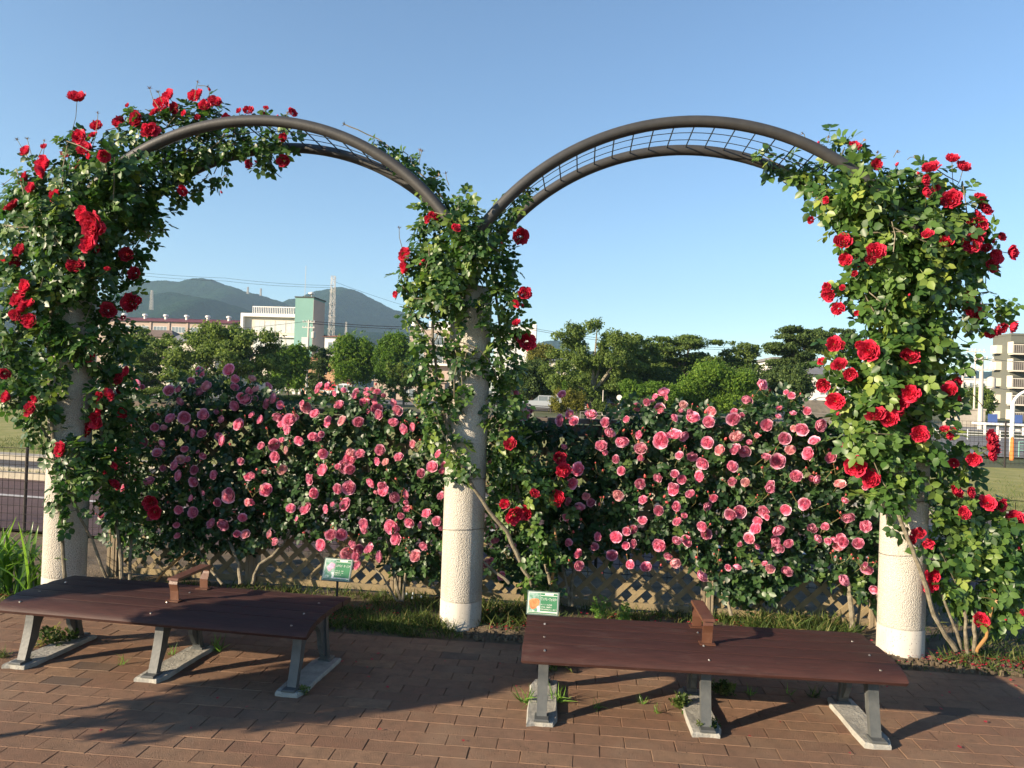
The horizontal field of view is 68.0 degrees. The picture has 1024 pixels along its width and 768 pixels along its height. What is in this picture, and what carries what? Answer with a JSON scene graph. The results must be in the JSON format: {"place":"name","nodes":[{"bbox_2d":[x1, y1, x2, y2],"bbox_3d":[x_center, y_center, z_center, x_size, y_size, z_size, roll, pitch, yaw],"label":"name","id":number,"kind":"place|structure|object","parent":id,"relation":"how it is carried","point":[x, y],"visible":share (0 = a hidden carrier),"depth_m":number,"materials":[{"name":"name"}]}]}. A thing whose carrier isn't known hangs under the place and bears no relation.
{"place":"outdoors","nodes":[
{"label":"outdoors","id":0,"kind":"place"},
{"bbox_2d":[0,268,47,359],"bbox_3d":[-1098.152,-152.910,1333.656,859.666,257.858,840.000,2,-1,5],"label":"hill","id":1,"kind":"structure","parent":0,"point":[8,325],"depth_m":1437.90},
{"bbox_2d":[128,330,179,369],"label":"house","id":2,"kind":"structure","parent":0,"point":[157,334],"depth_m":186.97,"materials":[{"name":"grey"}]},
{"bbox_2d":[168,334,207,350],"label":"house","id":3,"kind":"structure","parent":0,"point":[178,336],"depth_m":173.42,"materials":[{"name":"grey"}]},
{"bbox_2d":[100,278,294,313],"bbox_3d":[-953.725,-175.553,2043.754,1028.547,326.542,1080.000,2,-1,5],"label":"hill","id":4,"kind":"structure","parent":0,"point":[201,287],"depth_m":2322.51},
{"bbox_2d":[29,292,384,369],"bbox_3d":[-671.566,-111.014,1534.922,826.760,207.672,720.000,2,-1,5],"label":"hill","id":5,"kind":"structure","parent":0,"point":[177,306],"depth_m":1686.84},
{"bbox_2d":[308,357,351,394],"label":"house","id":6,"kind":"structure","parent":0,"point":[328,375],"depth_m":126.83,"materials":[{"name":"beige tile"}]},
{"bbox_2d":[322,336,338,351],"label":"house","id":7,"kind":"structure","parent":0,"point":[329,340],"depth_m":149.46,"materials":[{"name":"white paint"}]},
{"bbox_2d":[283,287,428,386],"bbox_3d":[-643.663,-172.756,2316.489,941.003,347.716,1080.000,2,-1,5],"label":"hill","id":8,"kind":"structure","parent":0,"point":[352,306],"depth_m":2472.48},
{"bbox_2d":[372,379,447,400],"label":"house","id":9,"kind":"structure","parent":0,"point":[444,385],"depth_m":112.45,"materials":[{"name":"grey"}]},
{"bbox_2d":[0,478,990,588],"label":"cycle path","id":10,"kind":"structure","parent":0,"point":[5,517],"depth_m":9.30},
{"bbox_2d":[0,494,867,557],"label":"path line","id":11,"kind":"object","parent":10,"relation":"on","point":[185,507],"depth_m":10.68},
{"bbox_2d":[0,459,998,527],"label":"service road","id":12,"kind":"structure","parent":0,"point":[6,462],"depth_m":14.28,"materials":[{"name":"asphalt"}]},
{"bbox_2d":[0,452,1023,517],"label":"kerb","id":13,"kind":"structure","parent":12,"relation":"on","point":[12,456],"depth_m":15.17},
{"bbox_2d":[0,613,1023,767],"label":"brick pavement","id":14,"kind":"structure","parent":0,"point":[435,703],"depth_m":3.98,"materials":[{"name":"brick"}]},
{"bbox_2d":[34,621,79,646],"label":"weed","id":15,"kind":"object","parent":14,"relation":"on","point":[57,635],"visible":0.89,"depth_m":4.77,"materials":[{"name":"green plant"}]},
{"bbox_2d":[0,564,350,697],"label":"park bench","id":16,"kind":"object","parent":14,"relation":"on","point":[163,609],"visible":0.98,"depth_m":4.41,"materials":[{"name":"brown paint"}]},
{"bbox_2d":[211,632,229,651],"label":"weed","id":17,"kind":"object","parent":14,"relation":"on","point":[215,645],"visible":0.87,"depth_m":4.79,"materials":[{"name":"green plant"}]},
{"bbox_2d":[298,684,310,694],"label":"weed","id":18,"kind":"object","parent":14,"relation":"on","point":[304,688],"visible":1,"depth_m":4.16,"materials":[{"name":"green plant"}]},
{"bbox_2d":[1,594,1023,753],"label":"fallen petals","id":19,"kind":"object","parent":14,"relation":"on","point":[736,624],"visible":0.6,"depth_m":5.04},
{"bbox_2d":[510,684,536,708],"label":"weed","id":20,"kind":"object","parent":14,"relation":"on","point":[520,699],"visible":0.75,"depth_m":4.15,"materials":[{"name":"green plant"}]},
{"bbox_2d":[548,682,576,702],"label":"weed","id":21,"kind":"object","parent":14,"relation":"on","point":[559,696],"visible":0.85,"depth_m":4.18,"materials":[{"name":"green plant"}]},
{"bbox_2d":[668,692,692,713],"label":"weed","id":22,"kind":"object","parent":14,"relation":"on","point":[679,702],"visible":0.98,"depth_m":4.14,"materials":[{"name":"green plant"}]},
{"bbox_2d":[696,717,720,728],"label":"weed","id":23,"kind":"object","parent":14,"relation":"on","point":[714,724],"visible":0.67,"depth_m":3.87,"materials":[{"name":"green plant"}]},
{"bbox_2d":[521,600,908,749],"bbox_3d":[1.009,1.516,4.088,1.894,0.576,0.653,2,-1,4],"label":"park bench","id":24,"kind":"object","parent":14,"relation":"on","point":[706,649],"visible":1,"depth_m":3.92,"materials":[{"name":"red wood"}]},
{"bbox_2d":[711,679,736,696],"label":"weed","id":25,"kind":"object","parent":14,"relation":"on","point":[717,687],"visible":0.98,"depth_m":4.35,"materials":[{"name":"green plant"}]},
{"bbox_2d":[805,680,823,697],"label":"weed","id":26,"kind":"object","parent":14,"relation":"on","point":[814,693],"visible":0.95,"depth_m":4.38,"materials":[{"name":"green plant"}]},
{"bbox_2d":[0,532,1023,677],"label":"soil bed","id":27,"kind":"object","parent":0,"point":[93,568],"visible":0.17,"depth_m":6.27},
{"bbox_2d":[0,518,66,595],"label":"strap leaf plant","id":28,"kind":"object","parent":27,"relation":"on","point":[25,571],"visible":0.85,"depth_m":5.84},
{"bbox_2d":[41,246,101,583],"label":"concrete pillar","id":29,"kind":"structure","parent":27,"relation":"on","point":[76,548],"depth_m":5.66,"materials":[{"name":"rough cream concrete"},{"name":"dark paint"},{"name":"wire"}]},
{"bbox_2d":[0,81,306,579],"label":"climbing rose","id":30,"kind":"object","parent":29,"relation":"attached to","point":[34,209],"visible":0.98,"depth_m":5.57,"materials":[{"name":"green plant"}]},
{"bbox_2d":[45,115,464,249],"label":"rose arch","id":31,"kind":"structure","parent":29,"relation":"attached to","point":[407,179],"depth_m":5.36,"materials":[{"name":"paint"}]},
{"bbox_2d":[321,557,353,615],"bbox_3d":[-1.292,1.548,5.593,0.218,0.520,0.078,2,-1,2],"label":"plant label","id":32,"kind":"object","parent":27,"relation":"on","point":[337,570],"visible":1,"depth_m":5.59,"materials":[{"name":"green"}]},
{"bbox_2d":[439,252,491,631],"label":"concrete pillar","id":33,"kind":"structure","parent":27,"relation":"on","point":[462,553],"depth_m":5.36,"materials":[{"name":"concrete"}]},
{"bbox_2d":[342,121,580,600],"bbox_3d":[-0.421,-0.228,5.358,1.884,3.421,0.931,2,-1,5],"label":"climbing rose","id":34,"kind":"object","parent":33,"relation":"attached to","point":[441,273],"visible":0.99,"depth_m":5.29,"materials":[{"name":"green plant"}]},
{"bbox_2d":[526,590,559,615],"bbox_3d":[0.194,1.600,4.914,0.210,0.507,0.063,2,-1,5],"label":"plant label","id":35,"kind":"object","parent":27,"relation":"on","point":[542,603],"visible":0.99,"depth_m":4.91,"materials":[{"name":"green"}]},
{"bbox_2d":[590,594,611,618],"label":"wild plant","id":36,"kind":"object","parent":27,"relation":"on","point":[596,608],"visible":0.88,"depth_m":5.60,"materials":[{"name":"green plant"}]},
{"bbox_2d":[616,601,631,619],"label":"wild plant","id":37,"kind":"object","parent":27,"relation":"on","point":[626,613],"visible":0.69,"depth_m":5.57,"materials":[{"name":"green plant"}]},
{"bbox_2d":[338,610,1023,676],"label":"gravel","id":38,"kind":"structure","parent":27,"relation":"on","point":[919,665],"depth_m":5.00,"materials":[{"name":"gravel"}]},
{"bbox_2d":[876,256,937,658],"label":"concrete pillar","id":39,"kind":"structure","parent":27,"relation":"on","point":[901,616],"depth_m":5.08,"materials":[{"name":"rough cream textured concrete"}]},
{"bbox_2d":[473,115,936,259],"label":"rose arch","id":40,"kind":"structure","parent":39,"relation":"attached to","point":[535,174],"depth_m":5.15,"materials":[{"name":"paint"}]},
{"bbox_2d":[751,124,1023,653],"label":"climbing rose","id":41,"kind":"object","parent":39,"relation":"attached to","point":[882,381],"visible":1,"depth_m":4.95,"materials":[{"name":"green plant"}]},
{"bbox_2d":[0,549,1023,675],"bbox_3d":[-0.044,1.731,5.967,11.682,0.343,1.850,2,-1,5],"label":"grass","id":42,"kind":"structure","parent":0,"point":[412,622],"depth_m":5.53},
{"bbox_2d":[0,400,1023,512],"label":"lawn","id":43,"kind":"structure","parent":0,"point":[1010,474],"depth_m":18.31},
{"bbox_2d":[931,421,1023,467],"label":"fence","id":44,"kind":"object","parent":43,"relation":"on","point":[1004,438],"visible":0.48,"depth_m":22.53,"materials":[{"name":"white metal"}]},
{"bbox_2d":[0,0,1023,390],"label":"sky","id":45,"kind":"structure","parent":0,"point":[489,91],"materials":[{"name":"blue"}]},
{"bbox_2d":[1,383,1023,541],"bbox_3d":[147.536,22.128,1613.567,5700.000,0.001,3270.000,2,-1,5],"label":"ground","id":46,"kind":"structure","parent":0,"point":[938,421],"depth_m":59.32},
{"bbox_2d":[0,335,35,368],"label":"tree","id":47,"kind":"object","parent":46,"relation":"on","point":[4,361],"visible":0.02,"depth_m":70.04,"materials":[{"name":"green plant"}]},
{"bbox_2d":[96,325,195,390],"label":"tree","id":48,"kind":"object","parent":46,"relation":"on","point":[146,360],"visible":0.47,"depth_m":69.44,"materials":[{"name":"green plant"}]},
{"bbox_2d":[121,387,189,398],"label":"shrub","id":49,"kind":"object","parent":46,"relation":"on","point":[152,391],"visible":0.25,"depth_m":67.75,"materials":[{"name":"green plant"}]},
{"bbox_2d":[95,313,240,381],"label":"warehouse","id":50,"kind":"structure","parent":46,"relation":"on","point":[179,326],"depth_m":226.69,"materials":[{"name":"white paint"}]},
{"bbox_2d":[172,327,184,332],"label":"window","id":51,"kind":"structure","parent":50,"relation":"in","point":[176,329],"depth_m":225.63,"materials":[{"name":"grey"}]},
{"bbox_2d":[159,319,292,398],"bbox_3d":[-25.132,-1.928,66.229,11.554,7.530,8.572,2,-1,5],"label":"tree","id":52,"kind":"object","parent":46,"relation":"on","point":[231,344],"visible":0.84,"depth_m":64.72,"materials":[{"name":"green plant"}]},
{"bbox_2d":[240,273,327,390],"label":"office building","id":53,"kind":"structure","parent":46,"relation":"on","point":[310,308],"depth_m":161.15,"materials":[{"name":"white paint"}]},
{"bbox_2d":[254,320,263,331],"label":"window","id":54,"kind":"structure","parent":53,"relation":"in","point":[257,323],"depth_m":161.80,"materials":[{"name":"grey"}]},
{"bbox_2d":[265,320,274,331],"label":"window","id":55,"kind":"structure","parent":53,"relation":"in","point":[267,322],"depth_m":161.57,"materials":[{"name":"grey"}]},
{"bbox_2d":[275,321,285,332],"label":"window","id":56,"kind":"structure","parent":53,"relation":"in","point":[278,327],"depth_m":161.33,"materials":[{"name":"grey"}]},
{"bbox_2d":[286,321,294,332],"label":"window","id":57,"kind":"structure","parent":53,"relation":"in","point":[289,327],"depth_m":161.17,"materials":[{"name":"grey"}]},
{"bbox_2d":[264,341,313,394],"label":"tree","id":58,"kind":"object","parent":46,"relation":"on","point":[295,376],"visible":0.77,"depth_m":85.22,"materials":[{"name":"green plant"}]},
{"bbox_2d":[230,394,350,402],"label":"shrub","id":59,"kind":"object","parent":46,"relation":"on","point":[284,398],"visible":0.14,"depth_m":73.95,"materials":[{"name":"green plant"}]},
{"bbox_2d":[302,320,315,393],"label":"utility pole","id":60,"kind":"object","parent":46,"relation":"on","point":[313,334],"visible":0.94,"depth_m":108.54,"materials":[{"name":"concrete"}]},
{"bbox_2d":[304,344,334,394],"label":"tree","id":61,"kind":"object","parent":46,"relation":"on","point":[321,355],"visible":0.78,"depth_m":95.79,"materials":[{"name":"green plant"}]},
{"bbox_2d":[328,276,335,335],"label":"pylon","id":62,"kind":"object","parent":46,"relation":"on","point":[334,299],"visible":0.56,"depth_m":241.84,"materials":[{"name":"silver metal"}]},
{"bbox_2d":[326,384,359,396],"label":"parked car","id":63,"kind":"object","parent":46,"relation":"on","point":[340,387],"visible":0.26,"depth_m":107.39,"materials":[{"name":"grey"}]},
{"bbox_2d":[326,328,378,396],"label":"tree","id":64,"kind":"object","parent":46,"relation":"on","point":[350,358],"visible":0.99,"depth_m":92.62,"materials":[{"name":"green plant"}]},
{"bbox_2d":[370,329,420,399],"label":"tree","id":65,"kind":"object","parent":46,"relation":"on","point":[393,347],"visible":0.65,"depth_m":90.03,"materials":[{"name":"green plant"}]},
{"bbox_2d":[385,359,425,405],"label":"tree","id":66,"kind":"object","parent":46,"relation":"on","point":[400,380],"visible":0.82,"depth_m":72.13,"materials":[{"name":"green plant"}]},
{"bbox_2d":[409,321,449,380],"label":"apartment block","id":67,"kind":"structure","parent":46,"relation":"on","point":[444,367],"depth_m":127.16,"materials":[{"name":"white paint"}]},
{"bbox_2d":[0,466,938,530],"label":"kerb","id":68,"kind":"structure","parent":46,"relation":"on","point":[5,468],"depth_m":13.12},
{"bbox_2d":[106,401,879,628],"bbox_3d":[-0.323,1.046,6.111,6.275,1.600,0.120,2,-1,8],"label":"lattice fence","id":69,"kind":"object","parent":46,"relation":"on","point":[249,565],"visible":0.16,"depth_m":6.06,"materials":[{"name":"wood"}]},
{"bbox_2d":[93,361,335,584],"bbox_3d":[-2.510,0.713,6.229,2.150,1.808,0.675,2,-1,5],"label":"climbing rose","id":70,"kind":"object","parent":69,"relation":"attached to","point":[183,530],"visible":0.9,"depth_m":6.11,"materials":[{"name":"green plant"}]},
{"bbox_2d":[305,379,498,601],"bbox_3d":[-0.839,0.837,6.010,1.566,1.718,0.618,2,-1,5],"label":"climbing rose","id":71,"kind":"object","parent":69,"relation":"attached to","point":[415,512],"visible":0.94,"depth_m":5.92,"materials":[{"name":"green plant"}]},
{"bbox_2d":[483,387,720,606],"bbox_3d":[0.652,0.853,5.790,1.833,1.692,0.635,2,-1,5],"label":"climbing rose","id":72,"kind":"object","parent":69,"relation":"attached to","point":[627,471],"visible":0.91,"depth_m":5.69,"materials":[{"name":"green plant"}]},
{"bbox_2d":[689,379,879,629],"bbox_3d":[2.051,0.872,5.649,1.526,1.804,0.709,2,-1,5],"label":"climbing rose","id":73,"kind":"object","parent":69,"relation":"attached to","point":[767,530],"visible":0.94,"depth_m":5.52,"materials":[{"name":"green plant"}]},
{"bbox_2d":[489,383,527,404],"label":"shrub","id":74,"kind":"object","parent":46,"relation":"on","point":[497,402],"visible":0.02,"depth_m":96.23,"materials":[{"name":"green plant"}]},
{"bbox_2d":[0,471,1022,544],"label":"kerb","id":75,"kind":"structure","parent":46,"relation":"on","point":[21,475],"depth_m":12.48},
{"bbox_2d":[0,447,1023,600],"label":"wire fence","id":76,"kind":"object","parent":46,"relation":"on","point":[25,489],"visible":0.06,"depth_m":7.99,"materials":[{"name":"black"}]},
{"bbox_2d":[492,324,536,395],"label":"commercial building","id":77,"kind":"structure","parent":46,"relation":"on","point":[520,352],"depth_m":196.23,"materials":[{"name":"grey"}]},
{"bbox_2d":[500,357,559,399],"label":"tree","id":78,"kind":"object","parent":46,"relation":"on","point":[534,385],"visible":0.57,"depth_m":76.06,"materials":[{"name":"green plant"}]},
{"bbox_2d":[523,341,554,363],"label":"tree","id":79,"kind":"object","parent":46,"relation":"on","point":[538,351],"visible":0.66,"depth_m":100.30,"materials":[{"name":"green plant"}]},
{"bbox_2d":[548,387,587,413],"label":"shrub","id":80,"kind":"object","parent":46,"relation":"on","point":[572,399],"visible":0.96,"depth_m":64.94,"materials":[{"name":"green plant"}]},
{"bbox_2d":[528,405,655,416],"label":"railing","id":81,"kind":"object","parent":46,"relation":"on","point":[550,409],"visible":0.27,"depth_m":65.35,"materials":[{"name":"black metal"}]},
{"bbox_2d":[535,317,649,413],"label":"tree","id":82,"kind":"object","parent":46,"relation":"on","point":[604,362],"visible":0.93,"depth_m":69.85,"materials":[{"name":"green plant"}]},
{"bbox_2d":[591,399,605,413],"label":"shrub","id":83,"kind":"object","parent":46,"relation":"on","point":[597,406],"visible":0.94,"depth_m":62.93,"materials":[{"name":"green plant"}]},
{"bbox_2d":[556,359,663,393],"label":"tree","id":84,"kind":"object","parent":46,"relation":"on","point":[573,370],"visible":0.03,"depth_m":85.69,"materials":[{"name":"green plant"}]},
{"bbox_2d":[613,332,664,382],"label":"tree","id":85,"kind":"object","parent":46,"relation":"on","point":[648,350],"visible":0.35,"depth_m":75.67,"materials":[{"name":"green plant"}]},
{"bbox_2d":[616,378,683,414],"bbox_3d":[11.144,1.157,61.649,5.502,3.263,2.786,2,-1,5],"label":"shrub","id":86,"kind":"object","parent":46,"relation":"on","point":[648,389],"visible":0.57,"depth_m":61.22,"materials":[{"name":"green plant"}]},
{"bbox_2d":[640,333,728,372],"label":"tree","id":87,"kind":"object","parent":46,"relation":"on","point":[669,348],"visible":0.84,"depth_m":81.12,"materials":[{"name":"green plant"}]},
{"bbox_2d":[604,365,771,402],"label":"shrub","id":88,"kind":"object","parent":46,"relation":"on","point":[668,377],"visible":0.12,"depth_m":76.40,"materials":[{"name":"green plant"}]},
{"bbox_2d":[665,358,764,418],"bbox_3d":[16.871,0.444,64.472,9.353,5.482,5.002,2,-1,5],"label":"shrub","id":89,"kind":"object","parent":46,"relation":"on","point":[693,388],"visible":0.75,"depth_m":63.37,"materials":[{"name":"green plant"}]},
{"bbox_2d":[666,352,781,404],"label":"tree","id":90,"kind":"object","parent":46,"relation":"on","point":[730,360],"visible":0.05,"depth_m":84.95,"materials":[{"name":"green plant"}]},
{"bbox_2d":[718,340,762,368],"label":"tree","id":91,"kind":"object","parent":46,"relation":"on","point":[747,352],"visible":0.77,"depth_m":82.67,"materials":[{"name":"green plant"}]},
{"bbox_2d":[758,361,816,418],"bbox_3d":[23.750,0.750,65.695,4.580,5.555,4.988,2,-1,-40],"label":"bush","id":92,"kind":"object","parent":46,"relation":"on","point":[798,379],"visible":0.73,"depth_m":64.40,"materials":[{"name":"green plant"}]},
{"bbox_2d":[757,357,817,415],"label":"house","id":93,"kind":"structure","parent":46,"relation":"on","point":[761,361],"depth_m":89.92,"materials":[{"name":"white paint"}]},
{"bbox_2d":[759,325,835,404],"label":"tree","id":94,"kind":"object","parent":46,"relation":"on","point":[791,347],"visible":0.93,"depth_m":72.51,"materials":[{"name":"green plant"}]},
{"bbox_2d":[788,366,849,409],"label":"house","id":95,"kind":"structure","parent":46,"relation":"on","point":[815,371],"depth_m":82.78,"materials":[{"name":"white paint"}]},
{"bbox_2d":[801,400,845,427],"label":"stone slope","id":96,"kind":"structure","parent":46,"relation":"on","point":[817,406],"depth_m":50.83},
{"bbox_2d":[815,326,866,387],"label":"tree","id":97,"kind":"object","parent":46,"relation":"on","point":[843,332],"visible":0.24,"depth_m":77.76,"materials":[{"name":"green plant"}]},
{"bbox_2d":[942,408,986,426],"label":"retaining wall","id":98,"kind":"structure","parent":46,"relation":"on","point":[969,419],"depth_m":67.94,"materials":[{"name":"concrete"}]},
{"bbox_2d":[966,349,985,408],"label":"utility pole","id":99,"kind":"object","parent":46,"relation":"on","point":[974,390],"visible":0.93,"depth_m":76.44,"materials":[{"name":"concrete"}]},
{"bbox_2d":[965,384,998,420],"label":"tree","id":100,"kind":"object","parent":46,"relation":"on","point":[988,401],"visible":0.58,"depth_m":95.41,"materials":[{"name":"green plant"}]},
{"bbox_2d":[971,356,995,428],"bbox_3d":[37.315,0.772,60.278,1.970,5.992,0.624,2,-1,5],"label":"utility pole","id":101,"kind":"object","parent":46,"relation":"on","point":[991,381],"visible":0.73,"depth_m":60.15,"materials":[{"name":"concrete"}]},
{"bbox_2d":[972,414,1023,434],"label":"bus shelter","id":102,"kind":"object","parent":46,"relation":"on","point":[992,419],"visible":0.7,"depth_m":49.49,"materials":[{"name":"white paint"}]},
{"bbox_2d":[990,333,1023,418],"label":"apartment building","id":103,"kind":"structure","parent":46,"relation":"on","point":[1006,373],"depth_m":126.41,"materials":[{"name":"grey"}]},
{"bbox_2d":[1009,437,1013,459],"bbox_3d":[16.474,2.120,25.019,0.140,0.780,0.140,2,-1,5],"label":"bollard","id":104,"kind":"object","parent":46,"relation":"on","point":[1011,454],"visible":0.86,"depth_m":24.97,"materials":[{"name":"orange"}]},
{"bbox_2d":[540,340,593,363],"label":"hill","id":105,"kind":"structure","parent":0,"point":[556,344],"depth_m":2566.98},
{"bbox_2d":[113,391,1021,432],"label":"street","id":106,"kind":"structure","parent":0,"point":[779,420],"depth_m":69.43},
{"bbox_2d":[522,395,561,407],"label":"parked car","id":107,"kind":"object","parent":106,"relation":"on","point":[540,400],"visible":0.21,"depth_m":70.67,"materials":[{"name":"silver metal"}]},
{"bbox_2d":[773,434,1023,457],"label":"street","id":108,"kind":"structure","parent":0,"point":[970,440],"depth_m":37.03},
{"bbox_2d":[1009,391,1023,450],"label":"street lamp","id":109,"kind":"object","parent":108,"relation":"on","point":[1012,413],"visible":0.91,"depth_m":30.65,"materials":[{"name":"metal"}]},
{"bbox_2d":[946,370,991,378],"bbox_3d":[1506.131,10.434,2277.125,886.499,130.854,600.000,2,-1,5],"label":"hill","id":110,"kind":"structure","parent":0,"point":[987,375],"depth_m":2411.02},
{"bbox_2d":[964,378,990,396],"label":"house","id":111,"kind":"structure","parent":0,"point":[969,382],"depth_m":233.47,"materials":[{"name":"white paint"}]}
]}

